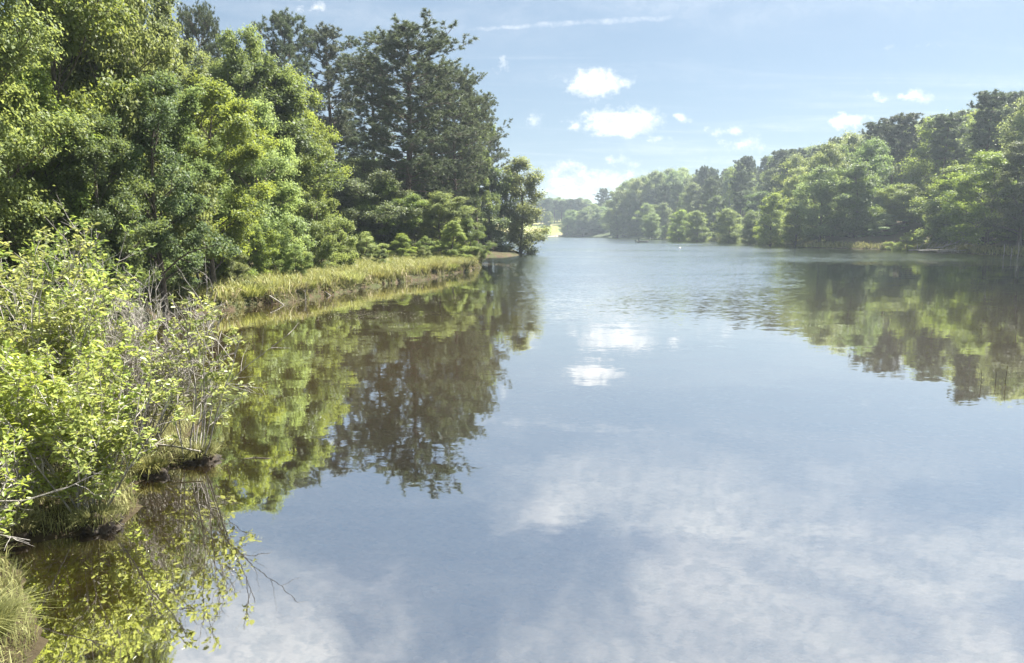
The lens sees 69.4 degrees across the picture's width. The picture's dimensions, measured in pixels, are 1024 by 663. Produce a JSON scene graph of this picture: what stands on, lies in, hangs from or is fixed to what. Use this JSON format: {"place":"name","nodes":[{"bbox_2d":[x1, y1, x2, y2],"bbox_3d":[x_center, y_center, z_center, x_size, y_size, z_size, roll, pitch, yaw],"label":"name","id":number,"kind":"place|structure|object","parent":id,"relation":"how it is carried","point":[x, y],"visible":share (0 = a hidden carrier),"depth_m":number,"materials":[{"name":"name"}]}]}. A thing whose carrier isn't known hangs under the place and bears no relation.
{"place":"outdoors","nodes":[
{"label":"outdoors","id":0,"kind":"place"},
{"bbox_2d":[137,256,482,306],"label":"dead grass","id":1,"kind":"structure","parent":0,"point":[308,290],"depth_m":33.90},
{"bbox_2d":[0,237,1023,662],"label":"water","id":2,"kind":"structure","parent":0,"point":[582,449],"depth_m":9.04,"materials":[{"name":"liquid"}]},
{"bbox_2d":[0,215,1023,662],"bbox_3d":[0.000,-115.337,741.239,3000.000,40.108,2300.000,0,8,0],"label":"ground","id":3,"kind":"structure","parent":0,"point":[32,651],"depth_m":25.11,"materials":[{"name":"soil"}]},
{"bbox_2d":[0,423,42,537],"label":"shrub","id":4,"kind":"object","parent":3,"relation":"on","point":[21,481],"visible":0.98,"depth_m":6.45,"materials":[{"name":"green plant"}]},
{"bbox_2d":[0,504,58,544],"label":"mud hummock","id":5,"kind":"object","parent":3,"relation":"on","point":[22,526],"visible":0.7,"depth_m":7.27,"materials":[{"name":"plant"}]},
{"bbox_2d":[0,579,67,649],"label":"grass tuft","id":6,"kind":"object","parent":3,"relation":"on","point":[7,617],"visible":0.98,"depth_m":5.42,"materials":[{"name":"plant"}]},
{"bbox_2d":[0,0,94,276],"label":"broadleaf tree","id":7,"kind":"object","parent":3,"relation":"on","point":[14,59],"visible":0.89,"depth_m":19.51,"materials":[{"name":"green plant"}]},
{"bbox_2d":[0,60,117,319],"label":"broadleaf tree","id":8,"kind":"object","parent":3,"relation":"on","point":[37,85],"visible":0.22,"depth_m":21.31,"materials":[{"name":"green plant"}]},
{"bbox_2d":[0,222,127,456],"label":"shrub","id":9,"kind":"object","parent":3,"relation":"on","point":[20,278],"visible":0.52,"depth_m":9.14,"materials":[{"name":"green plant"}]},
{"bbox_2d":[0,302,155,499],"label":"shrub","id":10,"kind":"object","parent":3,"relation":"on","point":[28,368],"visible":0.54,"depth_m":7.79,"materials":[{"name":"green plant"}]},
{"bbox_2d":[0,205,157,396],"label":"shrub","id":11,"kind":"object","parent":3,"relation":"on","point":[52,262],"visible":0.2,"depth_m":12.24,"materials":[{"name":"green plant"}]},
{"bbox_2d":[0,338,161,477],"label":"shrub","id":12,"kind":"object","parent":3,"relation":"on","point":[126,398],"visible":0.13,"depth_m":8.63,"materials":[{"name":"green plant"}]},
{"bbox_2d":[1,246,165,404],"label":"shrub","id":13,"kind":"object","parent":3,"relation":"on","point":[81,305],"visible":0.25,"depth_m":9.36,"materials":[{"name":"green plant"}]},
{"bbox_2d":[0,0,168,254],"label":"broadleaf tree","id":14,"kind":"object","parent":3,"relation":"on","point":[74,24],"visible":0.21,"depth_m":23.06,"materials":[{"name":"green plant"}]},
{"bbox_2d":[35,193,141,392],"bbox_3d":[-6.441,-0.324,11.238,1.308,3.600,1.380,-7,11,-44],"label":"bare shrub","id":15,"kind":"object","parent":3,"relation":"on","point":[82,270],"visible":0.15,"depth_m":11.16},
{"bbox_2d":[52,497,132,535],"bbox_3d":[-4.274,2.029,7.581,0.840,0.601,0.792,0,8,0],"label":"mud hummock","id":16,"kind":"object","parent":3,"relation":"on","point":[102,521],"visible":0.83,"depth_m":7.48,"materials":[{"name":"plant"}]},
{"bbox_2d":[0,338,199,511],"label":"shrub","id":17,"kind":"object","parent":3,"relation":"on","point":[87,454],"visible":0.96,"depth_m":7.55,"materials":[{"name":"green plant"}]},
{"bbox_2d":[29,108,170,331],"bbox_3d":[-12.104,-3.204,21.761,3.615,6.721,3.230,-1,8,-8],"label":"broadleaf tree","id":18,"kind":"object","parent":3,"relation":"on","point":[99,153],"visible":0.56,"depth_m":21.45,"materials":[{"name":"green plant"}]},
{"bbox_2d":[0,401,211,662],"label":"undergrowth","id":19,"kind":"object","parent":3,"relation":"on","point":[131,496],"visible":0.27,"depth_m":7.78,"materials":[{"name":"green plant"}]},
{"bbox_2d":[78,186,144,329],"bbox_3d":[-12.483,-2.090,22.837,2.160,4.884,2.703,-2,8,-16],"label":"bush","id":20,"kind":"object","parent":3,"relation":"on","point":[122,252],"visible":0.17,"depth_m":22.85,"materials":[{"name":"green plant"}]},
{"bbox_2d":[4,0,225,288],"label":"broadleaf tree","id":21,"kind":"object","parent":3,"relation":"on","point":[130,51],"visible":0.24,"depth_m":25.18,"materials":[{"name":"green plant"}]},
{"bbox_2d":[57,331,201,447],"bbox_3d":[-4.941,0.846,9.815,1.171,1.730,2.173,2,8,13],"label":"shrub","id":22,"kind":"object","parent":3,"relation":"on","point":[166,413],"visible":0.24,"depth_m":9.80,"materials":[{"name":"green plant"}]},
{"bbox_2d":[37,275,230,443],"bbox_3d":[-5.013,0.427,10.001,2.374,2.530,2.469,-4,9,-26],"label":"bare shrub","id":23,"kind":"object","parent":3,"relation":"on","point":[138,323],"visible":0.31,"depth_m":9.96,"materials":[{"name":"plant"}]},
{"bbox_2d":[28,16,254,229],"bbox_3d":[-19.868,-9.479,38.582,11.020,13.507,13.426,-7,10,-41],"label":"broadleaf tree","id":24,"kind":"object","parent":3,"relation":"on","point":[233,177],"depth_m":37.37,"materials":[{"name":"green plant"}]},
{"bbox_2d":[127,452,179,479],"bbox_3d":[-4.488,1.802,9.220,0.851,0.596,0.755,7,11,43],"label":"mud hummock","id":25,"kind":"object","parent":3,"relation":"on","point":[157,469],"visible":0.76,"depth_m":9.13,"materials":[{"name":"plant"}]},
{"bbox_2d":[110,0,214,207],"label":"broadleaf tree","id":26,"kind":"object","parent":3,"relation":"on","point":[162,11],"visible":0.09,"depth_m":32.54,"materials":[{"name":"green plant"}]},
{"bbox_2d":[91,67,242,320],"bbox_3d":[-11.912,-4.120,24.568,4.590,8.714,5.180,-6,10,-37],"label":"broadleaf tree","id":27,"kind":"object","parent":3,"relation":"on","point":[163,250],"visible":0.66,"depth_m":24.10,"materials":[{"name":"green plant"}]},
{"bbox_2d":[115,261,227,406],"bbox_3d":[-5.479,0.127,12.012,1.685,2.666,1.521,-3,8,-19],"label":"bare shrub","id":28,"kind":"object","parent":3,"relation":"on","point":[189,339],"visible":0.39,"depth_m":12.17,"materials":[{"name":"plant"}]},
{"bbox_2d":[141,208,203,297],"bbox_3d":[-12.529,-2.738,27.063,2.347,3.693,2.650,-2,8,-18],"label":"bush","id":29,"kind":"object","parent":3,"relation":"on","point":[177,287],"visible":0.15,"depth_m":26.98,"materials":[{"name":"green plant"}]},
{"bbox_2d":[173,0,226,69],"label":"pine tree","id":30,"kind":"object","parent":3,"relation":"on","point":[205,23],"visible":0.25,"depth_m":58.71,"materials":[{"name":"green plant"}]},
{"bbox_2d":[171,440,232,465],"bbox_3d":[-4.079,1.760,9.789,0.842,0.714,0.791,0,8,0],"label":"mud hummock","id":31,"kind":"object","parent":3,"relation":"on","point":[210,456],"visible":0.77,"depth_m":9.66,"materials":[{"name":"plant"}]},
{"bbox_2d":[135,292,264,458],"bbox_3d":[-4.070,0.551,9.520,1.377,2.221,2.224,-5,9,-31],"label":"shrub","id":32,"kind":"object","parent":31,"relation":"on","point":[215,377],"visible":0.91,"depth_m":9.43,"materials":[{"name":"green plant"}]},
{"bbox_2d":[176,215,232,287],"bbox_3d":[-13.069,-3.387,31.230,3.144,3.724,2.784,4,9,26],"label":"bush","id":33,"kind":"object","parent":3,"relation":"on","point":[220,268],"visible":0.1,"depth_m":30.79,"materials":[{"name":"green plant"}]},
{"bbox_2d":[145,70,283,287],"bbox_3d":[-12.189,-5.672,29.142,5.206,8.975,5.826,1,8,7],"label":"broadleaf tree","id":34,"kind":"object","parent":3,"relation":"on","point":[236,230],"visible":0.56,"depth_m":29.03,"materials":[{"name":"green plant"}]},
{"bbox_2d":[206,252,256,285],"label":"bush","id":35,"kind":"object","parent":3,"relation":"on","point":[233,264],"visible":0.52,"depth_m":31.87,"materials":[{"name":"green plant"}]},
{"bbox_2d":[21,251,478,305],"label":"bank weeds","id":36,"kind":"object","parent":3,"relation":"on","point":[272,279],"visible":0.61,"depth_m":36.11,"materials":[{"name":"plant"}]},
{"bbox_2d":[205,22,302,215],"bbox_3d":[-15.858,-10.431,42.796,6.078,14.309,5.386,3,8,21],"label":"broadleaf tree","id":37,"kind":"object","parent":3,"relation":"on","point":[231,51],"visible":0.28,"depth_m":41.48,"materials":[{"name":"green plant"}]},
{"bbox_2d":[26,255,481,313],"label":"bank grass","id":38,"kind":"structure","parent":3,"relation":"on","point":[339,284],"depth_m":33.61,"materials":[{"name":"plant"}]},
{"bbox_2d":[234,280,277,296],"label":"grass tussock","id":39,"kind":"object","parent":3,"relation":"on","point":[259,290],"depth_m":30.63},
{"bbox_2d":[229,214,283,278],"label":"bush","id":40,"kind":"object","parent":3,"relation":"on","point":[258,243],"visible":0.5,"depth_m":35.70,"materials":[{"name":"green plant"}]},
{"bbox_2d":[203,96,318,270],"bbox_3d":[-13.659,-7.512,38.723,6.257,9.748,7.623,-4,9,-28],"label":"broadleaf tree","id":41,"kind":"object","parent":3,"relation":"on","point":[285,196],"visible":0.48,"depth_m":38.61,"materials":[{"name":"green plant"}]},
{"bbox_2d":[189,55,357,267],"bbox_3d":[-15.361,-10.145,44.998,10.628,13.202,9.498,7,10,42],"label":"broadleaf tree","id":42,"kind":"object","parent":3,"relation":"on","point":[294,126],"visible":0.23,"depth_m":44.03,"materials":[{"name":"green plant"}]},
{"bbox_2d":[252,7,329,144],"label":"pine tree","id":43,"kind":"object","parent":3,"relation":"on","point":[280,21],"visible":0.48,"depth_m":74.13,"materials":[{"name":"green plant"}]},
{"bbox_2d":[274,243,313,276],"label":"bush","id":44,"kind":"object","parent":3,"relation":"on","point":[301,260],"visible":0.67,"depth_m":36.67,"materials":[{"name":"green plant"}]},
{"bbox_2d":[253,60,353,239],"bbox_3d":[-13.780,-10.411,47.006,7.170,13.166,6.408,-1,8,-6],"label":"broadleaf tree","id":45,"kind":"object","parent":3,"relation":"on","point":[308,161],"visible":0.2,"depth_m":46.48,"materials":[{"name":"green plant"}]},
{"bbox_2d":[289,182,359,268],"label":"understory tree","id":46,"kind":"object","parent":3,"relation":"on","point":[321,251],"visible":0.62,"depth_m":43.23,"materials":[{"name":"green plant"}]},
{"bbox_2d":[292,21,363,241],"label":"pine tree","id":47,"kind":"object","parent":3,"relation":"on","point":[325,32],"visible":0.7,"depth_m":80.02,"materials":[{"name":"green plant"}]},
{"bbox_2d":[304,115,374,178],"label":"pine tree","id":48,"kind":"object","parent":3,"relation":"on","point":[339,155],"visible":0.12,"depth_m":84.99,"materials":[{"name":"green plant"}]},
{"bbox_2d":[334,51,404,180],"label":"pine tree","id":49,"kind":"object","parent":3,"relation":"on","point":[360,56],"visible":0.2,"depth_m":88.21,"materials":[{"name":"green plant"}]},
{"bbox_2d":[352,231,388,259],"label":"bush","id":50,"kind":"object","parent":3,"relation":"on","point":[363,250],"visible":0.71,"depth_m":57.44,"materials":[{"name":"green plant"}]},
{"bbox_2d":[310,156,436,254],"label":"broadleaf tree","id":51,"kind":"object","parent":3,"relation":"on","point":[362,186],"visible":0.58,"depth_m":64.24,"materials":[{"name":"green plant"}]},
{"bbox_2d":[335,179,430,256],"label":"broadleaf tree","id":52,"kind":"object","parent":3,"relation":"on","point":[405,202],"visible":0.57,"depth_m":64.34,"materials":[{"name":"green plant"}]},
{"bbox_2d":[386,233,418,257],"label":"bush","id":53,"kind":"object","parent":3,"relation":"on","point":[396,242],"visible":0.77,"depth_m":59.42,"materials":[{"name":"green plant"}]},
{"bbox_2d":[324,7,482,248],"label":"pine tree","id":54,"kind":"object","parent":3,"relation":"on","point":[392,42],"visible":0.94,"depth_m":69.99,"materials":[{"name":"green plant"}]},
{"bbox_2d":[373,166,458,237],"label":"broadleaf tree","id":55,"kind":"object","parent":3,"relation":"on","point":[419,189],"visible":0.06,"depth_m":77.08,"materials":[{"name":"green plant"}]},
{"bbox_2d":[390,56,453,157],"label":"pine tree","id":56,"kind":"object","parent":3,"relation":"on","point":[413,92],"visible":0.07,"depth_m":95.62,"materials":[{"name":"green plant"}]},
{"bbox_2d":[404,190,481,253],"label":"broadleaf tree","id":57,"kind":"object","parent":3,"relation":"on","point":[441,200],"visible":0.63,"depth_m":66.04,"materials":[{"name":"green plant"}]},
{"bbox_2d":[412,64,498,223],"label":"pine tree","id":58,"kind":"object","parent":3,"relation":"on","point":[466,85],"visible":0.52,"depth_m":78.84,"materials":[{"name":"green plant"}]},
{"bbox_2d":[432,220,478,257],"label":"bush","id":59,"kind":"object","parent":3,"relation":"on","point":[456,229],"visible":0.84,"depth_m":62.15,"materials":[{"name":"green plant"}]},
{"bbox_2d":[442,105,501,245],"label":"tree","id":60,"kind":"object","parent":3,"relation":"on","point":[472,193],"visible":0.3,"depth_m":87.43,"materials":[{"name":"green plant"}]},
{"bbox_2d":[448,218,497,261],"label":"understory tree","id":61,"kind":"object","parent":3,"relation":"on","point":[476,235],"visible":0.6,"depth_m":65.87,"materials":[{"name":"green plant"}]},
{"bbox_2d":[441,89,512,245],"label":"pine tree","id":62,"kind":"object","parent":3,"relation":"on","point":[491,119],"visible":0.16,"depth_m":89.16,"materials":[{"name":"green plant"}]},
{"bbox_2d":[470,165,519,251],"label":"woodland tree","id":63,"kind":"object","parent":3,"relation":"on","point":[494,232],"visible":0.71,"depth_m":95.19,"materials":[{"name":"green plant"}]},
{"bbox_2d":[475,130,516,248],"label":"pine tree","id":64,"kind":"object","parent":3,"relation":"on","point":[493,144],"visible":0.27,"depth_m":95.11,"materials":[{"name":"green plant"}]},
{"bbox_2d":[493,154,555,254],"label":"woodland tree","id":65,"kind":"object","parent":3,"relation":"on","point":[526,211],"visible":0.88,"depth_m":97.68,"materials":[{"name":"green plant"}]},
{"bbox_2d":[602,188,629,237],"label":"woodland tree","id":66,"kind":"object","parent":3,"relation":"on","point":[616,217],"visible":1,"depth_m":365.53,"materials":[{"name":"green plant"}]},
{"bbox_2d":[624,201,644,235],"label":"woodland tree","id":67,"kind":"object","parent":3,"relation":"on","point":[635,203],"visible":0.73,"depth_m":362.34,"materials":[{"name":"green plant"}]},
{"bbox_2d":[620,177,651,227],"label":"woodland tree","id":68,"kind":"object","parent":3,"relation":"on","point":[636,185],"visible":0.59,"depth_m":364.10,"materials":[{"name":"green plant"}]},
{"bbox_2d":[642,213,661,239],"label":"woodland tree","id":69,"kind":"object","parent":3,"relation":"on","point":[649,231],"visible":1,"depth_m":285.90,"materials":[{"name":"green plant"}]},
{"bbox_2d":[640,169,666,223],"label":"woodland tree","id":70,"kind":"object","parent":3,"relation":"on","point":[654,174],"visible":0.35,"depth_m":363.72,"materials":[{"name":"green plant"}]},
{"bbox_2d":[649,202,672,235],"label":"woodland tree","id":71,"kind":"object","parent":3,"relation":"on","point":[663,211],"visible":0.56,"depth_m":304.37,"materials":[{"name":"green plant"}]},
{"bbox_2d":[666,209,690,240],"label":"woodland tree","id":72,"kind":"object","parent":3,"relation":"on","point":[679,228],"visible":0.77,"depth_m":236.89,"materials":[{"name":"green plant"}]},
{"bbox_2d":[675,182,701,233],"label":"woodland tree","id":73,"kind":"object","parent":3,"relation":"on","point":[692,186],"visible":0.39,"depth_m":283.22,"materials":[{"name":"green plant"}]},
{"bbox_2d":[683,210,712,241],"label":"woodland tree","id":74,"kind":"object","parent":3,"relation":"on","point":[699,225],"visible":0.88,"depth_m":226.04,"materials":[{"name":"green plant"}]},
{"bbox_2d":[700,177,720,234],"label":"pine tree","id":75,"kind":"object","parent":3,"relation":"on","point":[711,183],"visible":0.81,"depth_m":257.37,"materials":[{"name":"green plant"}]},
{"bbox_2d":[701,195,728,235],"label":"woodland tree","id":76,"kind":"object","parent":3,"relation":"on","point":[711,218],"visible":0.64,"depth_m":249.24,"materials":[{"name":"green plant"}]},
{"bbox_2d":[710,206,743,243],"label":"woodland tree","id":77,"kind":"object","parent":3,"relation":"on","point":[729,214],"visible":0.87,"depth_m":192.70,"materials":[{"name":"green plant"}]},
{"bbox_2d":[728,169,752,220],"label":"pine tree","id":78,"kind":"object","parent":3,"relation":"on","point":[741,180],"visible":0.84,"depth_m":239.30,"materials":[{"name":"green plant"}]},
{"bbox_2d":[733,210,761,244],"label":"woodland tree","id":79,"kind":"object","parent":3,"relation":"on","point":[750,217],"visible":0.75,"depth_m":175.65,"materials":[{"name":"green plant"}]},
{"bbox_2d":[742,190,771,229],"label":"woodland tree","id":80,"kind":"object","parent":3,"relation":"on","point":[755,197],"visible":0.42,"depth_m":215.44,"materials":[{"name":"green plant"}]},
{"bbox_2d":[754,168,782,226],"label":"woodland tree","id":81,"kind":"object","parent":3,"relation":"on","point":[767,186],"visible":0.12,"depth_m":228.34,"materials":[{"name":"green plant"}]},
{"bbox_2d":[752,191,788,245],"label":"woodland tree","id":82,"kind":"object","parent":3,"relation":"on","point":[764,237],"visible":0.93,"depth_m":155.65,"materials":[{"name":"green plant"}]},
{"bbox_2d":[770,153,809,208],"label":"woodland tree","id":83,"kind":"object","parent":3,"relation":"on","point":[796,161],"visible":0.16,"depth_m":186.79,"materials":[{"name":"green plant"}]},
{"bbox_2d":[768,166,816,235],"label":"woodland tree","id":84,"kind":"object","parent":3,"relation":"on","point":[790,182],"visible":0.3,"depth_m":169.26,"materials":[{"name":"green plant"}]},
{"bbox_2d":[777,193,818,246],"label":"woodland tree","id":85,"kind":"object","parent":3,"relation":"on","point":[789,218],"visible":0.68,"depth_m":148.10,"materials":[{"name":"green plant"}]},
{"bbox_2d":[787,163,853,241],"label":"woodland tree","id":86,"kind":"object","parent":3,"relation":"on","point":[825,206],"visible":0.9,"depth_m":141.15,"materials":[{"name":"green plant"}]},
{"bbox_2d":[804,141,851,214],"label":"woodland tree","id":87,"kind":"object","parent":3,"relation":"on","point":[831,150],"visible":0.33,"depth_m":151.66,"materials":[{"name":"green plant"}]},
{"bbox_2d":[662,236,1023,255],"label":"shore grass","id":88,"kind":"structure","parent":3,"relation":"on","point":[976,248],"depth_m":117.21,"materials":[{"name":"plant"}]},
{"bbox_2d":[837,132,867,214],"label":"woodland tree","id":89,"kind":"object","parent":3,"relation":"on","point":[852,139],"visible":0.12,"depth_m":173.29,"materials":[{"name":"green plant"}]},
{"bbox_2d":[819,160,886,237],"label":"woodland tree","id":90,"kind":"object","parent":3,"relation":"on","point":[846,199],"visible":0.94,"depth_m":136.48,"materials":[{"name":"green plant"}]},
{"bbox_2d":[844,136,908,212],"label":"woodland tree","id":91,"kind":"object","parent":3,"relation":"on","point":[875,151],"visible":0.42,"depth_m":144.12,"materials":[{"name":"green plant"}]},
{"bbox_2d":[858,121,895,198],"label":"pine tree","id":92,"kind":"object","parent":3,"relation":"on","point":[874,128],"visible":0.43,"depth_m":159.31,"materials":[{"name":"green plant"}]},
{"bbox_2d":[864,212,909,236],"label":"bush","id":93,"kind":"object","parent":3,"relation":"on","point":[886,218],"visible":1,"depth_m":131.53,"materials":[{"name":"green plant"}]},
{"bbox_2d":[875,182,927,228],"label":"woodland tree","id":94,"kind":"object","parent":3,"relation":"on","point":[900,196],"visible":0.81,"depth_m":133.04,"materials":[{"name":"green plant"}]},
{"bbox_2d":[879,112,927,207],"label":"pine tree","id":95,"kind":"object","parent":3,"relation":"on","point":[904,138],"visible":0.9,"depth_m":150.21,"materials":[{"name":"green plant"}]},
{"bbox_2d":[883,233,926,250],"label":"bush","id":96,"kind":"object","parent":3,"relation":"on","point":[910,244],"visible":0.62,"depth_m":116.58,"materials":[{"name":"green plant"}]},
{"bbox_2d":[889,113,953,196],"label":"woodland tree","id":97,"kind":"object","parent":3,"relation":"on","point":[897,169],"visible":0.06,"depth_m":156.79,"materials":[{"name":"green plant"}]},
{"bbox_2d":[890,109,970,210],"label":"woodland tree","id":98,"kind":"object","parent":3,"relation":"on","point":[916,168],"visible":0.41,"depth_m":141.88,"materials":[{"name":"green plant"}]},
{"bbox_2d":[903,163,985,244],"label":"woodland tree","id":99,"kind":"object","parent":3,"relation":"on","point":[937,220],"visible":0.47,"depth_m":114.58,"materials":[{"name":"green plant"}]},
{"bbox_2d":[924,111,970,213],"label":"pine tree","id":100,"kind":"object","parent":3,"relation":"on","point":[946,122],"visible":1,"depth_m":129.93,"materials":[{"name":"green plant"}]},
{"bbox_2d":[930,149,1023,244],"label":"broadleaf tree","id":101,"kind":"object","parent":3,"relation":"on","point":[991,161],"visible":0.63,"depth_m":101.88,"materials":[{"name":"green plant"}]},
{"bbox_2d":[958,108,1017,196],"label":"woodland tree","id":102,"kind":"object","parent":3,"relation":"on","point":[990,149],"visible":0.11,"depth_m":131.95,"materials":[{"name":"green plant"}]},
{"bbox_2d":[966,88,1015,181],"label":"pine tree","id":103,"kind":"object","parent":3,"relation":"on","point":[993,100],"visible":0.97,"depth_m":119.75,"materials":[{"name":"green plant"}]},
{"bbox_2d":[969,140,1023,247],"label":"broadleaf tree","id":104,"kind":"object","parent":3,"relation":"on","point":[1008,210],"visible":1,"depth_m":94.54,"materials":[{"name":"green plant"}]},
{"bbox_2d":[973,96,1023,203],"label":"woodland tree","id":105,"kind":"object","parent":3,"relation":"on","point":[1019,118],"visible":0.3,"depth_m":111.33,"materials":[{"name":"green plant"}]},
{"bbox_2d":[0,0,1023,205],"label":"sky","id":106,"kind":"structure","parent":0,"point":[597,94],"materials":[{"name":"blue"}]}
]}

